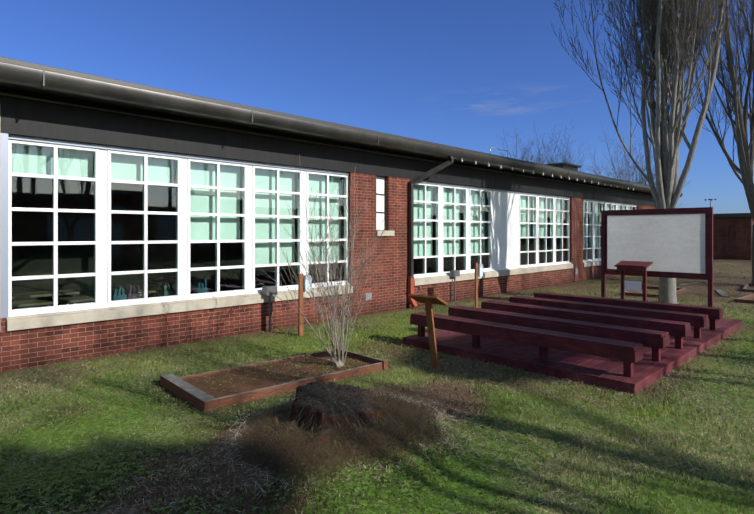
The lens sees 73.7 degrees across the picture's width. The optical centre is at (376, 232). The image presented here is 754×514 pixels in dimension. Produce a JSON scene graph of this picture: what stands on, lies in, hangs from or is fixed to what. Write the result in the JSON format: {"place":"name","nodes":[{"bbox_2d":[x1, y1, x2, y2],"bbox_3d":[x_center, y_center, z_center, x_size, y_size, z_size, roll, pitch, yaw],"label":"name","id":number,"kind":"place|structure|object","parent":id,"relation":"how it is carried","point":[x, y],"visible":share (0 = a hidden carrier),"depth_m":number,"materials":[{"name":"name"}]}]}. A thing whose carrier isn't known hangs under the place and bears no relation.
{"place":"outdoors","nodes":[
{"label":"outdoors","id":0,"kind":"place"},
{"bbox_2d":[12,271,434,308],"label":"window sill items","id":1,"kind":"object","parent":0,"point":[212,290],"depth_m":15.01,"materials":[{"name":"brown"}]},
{"bbox_2d":[12,176,622,308],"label":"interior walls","id":2,"kind":"structure","parent":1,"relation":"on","point":[164,201],"depth_m":14.79,"materials":[{"name":"black paint"}]},
{"bbox_2d":[111,286,126,300],"bbox_3d":[-4.247,0.996,8.245,0.200,0.254,0.220,0,0,-44],"label":"bin","id":3,"kind":"object","parent":2,"relation":"on","point":[120,294],"depth_m":8.19,"materials":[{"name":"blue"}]},
{"bbox_2d":[125,285,140,298],"bbox_3d":[-4.083,0.993,8.406,0.200,0.260,0.220,0,0,-44],"label":"bin","id":4,"kind":"object","parent":2,"relation":"on","point":[133,294],"depth_m":8.35,"materials":[{"name":"grey"}]},
{"bbox_2d":[159,281,175,296],"bbox_3d":[-3.670,0.986,8.813,0.200,0.273,0.220,0,0,-44],"label":"potted plant","id":5,"kind":"object","parent":2,"relation":"on","point":[170,290],"depth_m":8.76,"materials":[{"name":"teal"}]},
{"bbox_2d":[193,278,208,293],"bbox_3d":[-3.234,0.983,9.240,0.200,0.279,0.220,0,0,-44],"label":"bin","id":6,"kind":"object","parent":2,"relation":"on","point":[203,286],"depth_m":9.19,"materials":[{"name":"blue"}]},
{"bbox_2d":[12,260,456,307],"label":"tables","id":7,"kind":"object","parent":2,"relation":"on","point":[60,292],"depth_m":9.59,"materials":[{"name":"brown"}]},
{"bbox_2d":[0,172,656,371],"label":"brick wall","id":8,"kind":"structure","parent":0,"point":[25,348],"depth_m":10.08,"materials":[{"name":"red brick"}]},
{"bbox_2d":[0,133,636,317],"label":"wall trim","id":9,"kind":"structure","parent":8,"relation":"attached to","point":[4,137],"depth_m":7.09,"materials":[{"name":"white paint"}]},
{"bbox_2d":[12,144,628,263],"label":"window shades","id":10,"kind":"object","parent":8,"relation":"attached to","point":[70,164],"depth_m":10.02,"materials":[{"name":"fabric"}]},
{"bbox_2d":[8,139,636,316],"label":"window frames","id":11,"kind":"structure","parent":8,"relation":"attached to","point":[504,237],"depth_m":9.47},
{"bbox_2d":[12,144,633,308],"bbox_3d":[0.429,-0.090,12.396,33.630,2.315,0.010,0,0,-44],"label":"window glass","id":12,"kind":"object","parent":11,"relation":"in","point":[541,225],"visible":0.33,"depth_m":9.09,"materials":[{"name":"clear glass"}]},
{"bbox_2d":[0,87,656,206],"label":"fascia panel","id":13,"kind":"structure","parent":8,"relation":"attached to","point":[30,118],"depth_m":9.23,"materials":[{"name":"black metal"}]},
{"bbox_2d":[0,57,655,193],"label":"roof","id":14,"kind":"structure","parent":13,"relation":"on","point":[52,69],"depth_m":8.80,"materials":[{"name":"grey metal"}]},
{"bbox_2d":[544,162,580,170],"bbox_3d":[7.697,-2.587,21.743,1.600,0.620,1.600,0,0,-44],"label":"roof vent","id":15,"kind":"object","parent":14,"relation":"on","point":[569,166],"visible":0.29,"depth_m":21.03,"materials":[{"name":"grey metal"}]},
{"bbox_2d":[95,103,626,202],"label":"fascia joints","id":16,"kind":"object","parent":13,"relation":"attached to","point":[242,155],"visible":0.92,"depth_m":15.29,"materials":[{"name":"black metal"}]},
{"bbox_2d":[0,62,682,276],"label":"roof gutter","id":17,"kind":"object","parent":8,"relation":"attached to","point":[10,73],"visible":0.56,"depth_m":8.98,"materials":[{"name":"grey metal"}]},
{"bbox_2d":[40,70,629,188],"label":"gutter seams","id":18,"kind":"object","parent":17,"relation":"on","point":[252,117],"visible":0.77,"depth_m":8.66,"materials":[{"name":"grey metal"}]},
{"bbox_2d":[461,158,636,190],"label":"string lights","id":19,"kind":"object","parent":17,"relation":"attached to","point":[545,172],"visible":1,"depth_m":16.04,"materials":[{"name":"white"}]},
{"bbox_2d":[408,276,417,307],"bbox_3d":[0.890,1.472,12.490,0.130,0.779,0.223,0,0,-44],"label":"drainpipe","id":20,"kind":"object","parent":8,"relation":"attached to","point":[412,302],"visible":0.83,"depth_m":12.48,"materials":[{"name":"metal"}]},
{"bbox_2d":[365,197,577,299],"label":"wall boxes","id":21,"kind":"object","parent":8,"relation":"attached to","point":[575,273],"depth_m":19.19,"materials":[{"name":"grey metal"}]},
{"bbox_2d":[93,153,588,202],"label":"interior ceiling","id":22,"kind":"structure","parent":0,"point":[434,193],"depth_m":14.82,"materials":[{"name":"white paint"}]},
{"bbox_2d":[0,259,753,513],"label":"lawn","id":23,"kind":"structure","parent":0,"point":[125,432],"depth_m":4.44,"materials":[{"name":"green plant"}]},
{"bbox_2d":[262,286,276,330],"bbox_3d":[-2.050,1.503,9.618,0.240,0.960,0.160,0,0,-44],"label":"electrical box","id":24,"kind":"object","parent":23,"relation":"on","point":[265,291],"visible":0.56,"depth_m":9.60,"materials":[{"name":"grey metal"}]},
{"bbox_2d":[160,348,387,412],"bbox_3d":[-1.254,1.860,6.559,2.623,0.245,1.326,0,0,-41],"label":"garden bed","id":25,"kind":"object","parent":23,"relation":"on","point":[200,392],"visible":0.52,"depth_m":6.33,"materials":[{"name":"brown wood"}]},
{"bbox_2d":[258,154,385,366],"bbox_3d":[-0.813,0.433,7.178,1.904,3.000,2.473,0,0,-44],"label":"shrub","id":26,"kind":"object","parent":25,"relation":"in","point":[337,362],"visible":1,"depth_m":6.93,"materials":[{"name":"grey plant"}]},
{"bbox_2d":[298,274,311,335],"bbox_3d":[-1.336,1.363,9.227,0.241,1.240,0.180,0,0,-44],"label":"sign post","id":27,"kind":"object","parent":23,"relation":"on","point":[301,277],"visible":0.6,"depth_m":9.16,"materials":[{"name":"brown wood"}]},
{"bbox_2d":[263,381,390,479],"bbox_3d":[-0.288,1.678,4.459,1.730,0.530,1.753,0,0,5],"label":"stump","id":28,"kind":"object","parent":23,"relation":"on","point":[323,418],"visible":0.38,"depth_m":4.27,"materials":[{"name":"brown wood"}]},
{"bbox_2d":[408,294,447,370],"bbox_3d":[0.743,1.410,6.800,0.440,1.269,0.277,0,12,36],"label":"sign post","id":29,"kind":"object","parent":23,"relation":"on","point":[428,300],"visible":0.77,"depth_m":6.75,"materials":[{"name":"brown wood"}]},
{"bbox_2d":[450,270,459,301],"bbox_3d":[2.123,1.503,13.718,0.240,0.960,0.160,0,0,-44],"label":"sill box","id":30,"kind":"object","parent":23,"relation":"on","point":[454,273],"visible":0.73,"depth_m":13.70,"materials":[{"name":"grey metal"}]},
{"bbox_2d":[474,263,483,307],"bbox_3d":[2.512,1.363,12.502,0.241,1.240,0.180,0,0,-44],"label":"sign post","id":31,"kind":"object","parent":23,"relation":"on","point":[478,270],"visible":0.96,"depth_m":12.44,"materials":[{"name":"brown wood"}]},
{"bbox_2d":[402,318,742,393],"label":"deck","id":32,"kind":"structure","parent":23,"relation":"on","point":[596,370],"depth_m":7.16,"materials":[{"name":"brown wood"}]},
{"bbox_2d":[410,312,642,376],"bbox_3d":[1.914,1.557,7.338,0.300,0.391,3.570,0,0,-44],"label":"bench","id":33,"kind":"object","parent":32,"relation":"on","point":[628,354],"visible":1,"depth_m":6.89,"materials":[{"name":"red wood"}]},
{"bbox_2d":[448,305,669,361],"bbox_3d":[2.667,1.556,8.077,0.300,0.394,3.570,0,0,-44],"label":"bench","id":34,"kind":"object","parent":32,"relation":"on","point":[656,340],"visible":0.79,"depth_m":7.60,"materials":[{"name":"red wood"}]},
{"bbox_2d":[481,300,690,348],"bbox_3d":[3.420,1.555,8.816,0.300,0.395,3.570,0,0,-44],"label":"bench","id":35,"kind":"object","parent":32,"relation":"on","point":[679,330],"visible":0.85,"depth_m":8.36,"materials":[{"name":"red wood"}]},
{"bbox_2d":[509,296,707,338],"bbox_3d":[4.172,1.556,9.555,0.300,0.394,3.570,0,0,-44],"label":"bench","id":36,"kind":"object","parent":32,"relation":"on","point":[697,322],"visible":0.77,"depth_m":9.08,"materials":[{"name":"red wood"}]},
{"bbox_2d":[534,292,722,329],"bbox_3d":[4.925,1.556,10.295,0.300,0.394,3.570,0,0,-44],"label":"bench","id":37,"kind":"object","parent":32,"relation":"on","point":[714,314],"visible":0.77,"depth_m":9.83,"materials":[{"name":"red wood"}]},
{"bbox_2d":[614,261,652,300],"bbox_3d":[6.123,1.284,11.998,0.477,1.199,0.720,0,0,-44],"label":"lectern","id":38,"kind":"object","parent":23,"relation":"on","point":[623,266],"visible":0.81,"depth_m":11.92,"materials":[{"name":"red wood"}]},
{"bbox_2d":[601,207,712,306],"bbox_3d":[6.753,0.648,12.287,0.090,2.470,2.470,0,0,-44],"label":"whiteboard frame","id":39,"kind":"object","parent":23,"relation":"on","point":[673,242],"visible":0.83,"depth_m":12.15,"materials":[{"name":"red wood"}]},
{"bbox_2d":[625,282,753,303],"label":"garden bed borders","id":40,"kind":"object","parent":23,"relation":"on","point":[743,299],"visible":0.58,"depth_m":15.10,"materials":[{"name":"brown wood"}]},
{"bbox_2d":[0,0,753,213],"label":"sky","id":41,"kind":"structure","parent":0,"point":[455,73],"materials":[{"name":"blue"}]},
{"label":"ground","id":42,"kind":"structure","parent":0,"visible":0},
{"bbox_2d":[494,123,572,163],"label":"tree","id":43,"kind":"object","parent":42,"relation":"on","point":[535,148],"visible":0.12,"depth_m":117.78,"materials":[{"name":"brown plant"}]},
{"bbox_2d":[521,142,547,162],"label":"tree","id":44,"kind":"object","parent":42,"relation":"on","point":[537,156],"visible":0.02,"depth_m":114.50,"materials":[{"name":"brown plant"}]},
{"bbox_2d":[499,125,579,164],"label":"tree","id":45,"kind":"object","parent":42,"relation":"on","point":[531,158],"visible":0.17,"depth_m":103.84,"materials":[{"name":"brown plant"}]},
{"bbox_2d":[536,123,583,171],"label":"tree","id":46,"kind":"object","parent":42,"relation":"on","point":[564,146],"visible":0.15,"depth_m":118.09,"materials":[{"name":"brown plant"}]},
{"bbox_2d":[559,142,607,176],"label":"tree","id":47,"kind":"object","parent":42,"relation":"on","point":[578,158],"visible":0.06,"depth_m":119.49,"materials":[{"name":"brown plant"}]},
{"bbox_2d":[580,114,655,186],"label":"tree","id":48,"kind":"object","parent":42,"relation":"on","point":[640,181],"visible":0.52,"depth_m":97.20,"materials":[{"name":"brown plant"}]},
{"bbox_2d":[600,135,654,184],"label":"tree","id":49,"kind":"object","parent":42,"relation":"on","point":[625,167],"visible":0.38,"depth_m":106.90,"materials":[{"name":"brown plant"}]},
{"bbox_2d":[550,0,750,303],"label":"tree","id":50,"kind":"object","parent":42,"relation":"on","point":[667,131],"visible":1,"depth_m":13.06,"materials":[{"name":"grey plant"}]},
{"bbox_2d":[638,158,690,206],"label":"tree","id":51,"kind":"object","parent":42,"relation":"on","point":[653,177],"visible":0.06,"depth_m":129.42,"materials":[{"name":"brown plant"}]},
{"bbox_2d":[684,0,753,282],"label":"tree","id":52,"kind":"object","parent":42,"relation":"on","point":[745,151],"visible":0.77,"depth_m":17.98,"materials":[{"name":"grey plant"}]},
{"bbox_2d":[713,217,753,259],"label":"brick wall","id":53,"kind":"structure","parent":42,"relation":"on","point":[732,238],"depth_m":35.28,"materials":[{"name":"brown brick"}]},
{"bbox_2d":[713,213,751,216],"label":"roof","id":54,"kind":"structure","parent":53,"relation":"on","point":[734,215],"depth_m":34.99,"materials":[{"name":"grey metal"}]}
]}

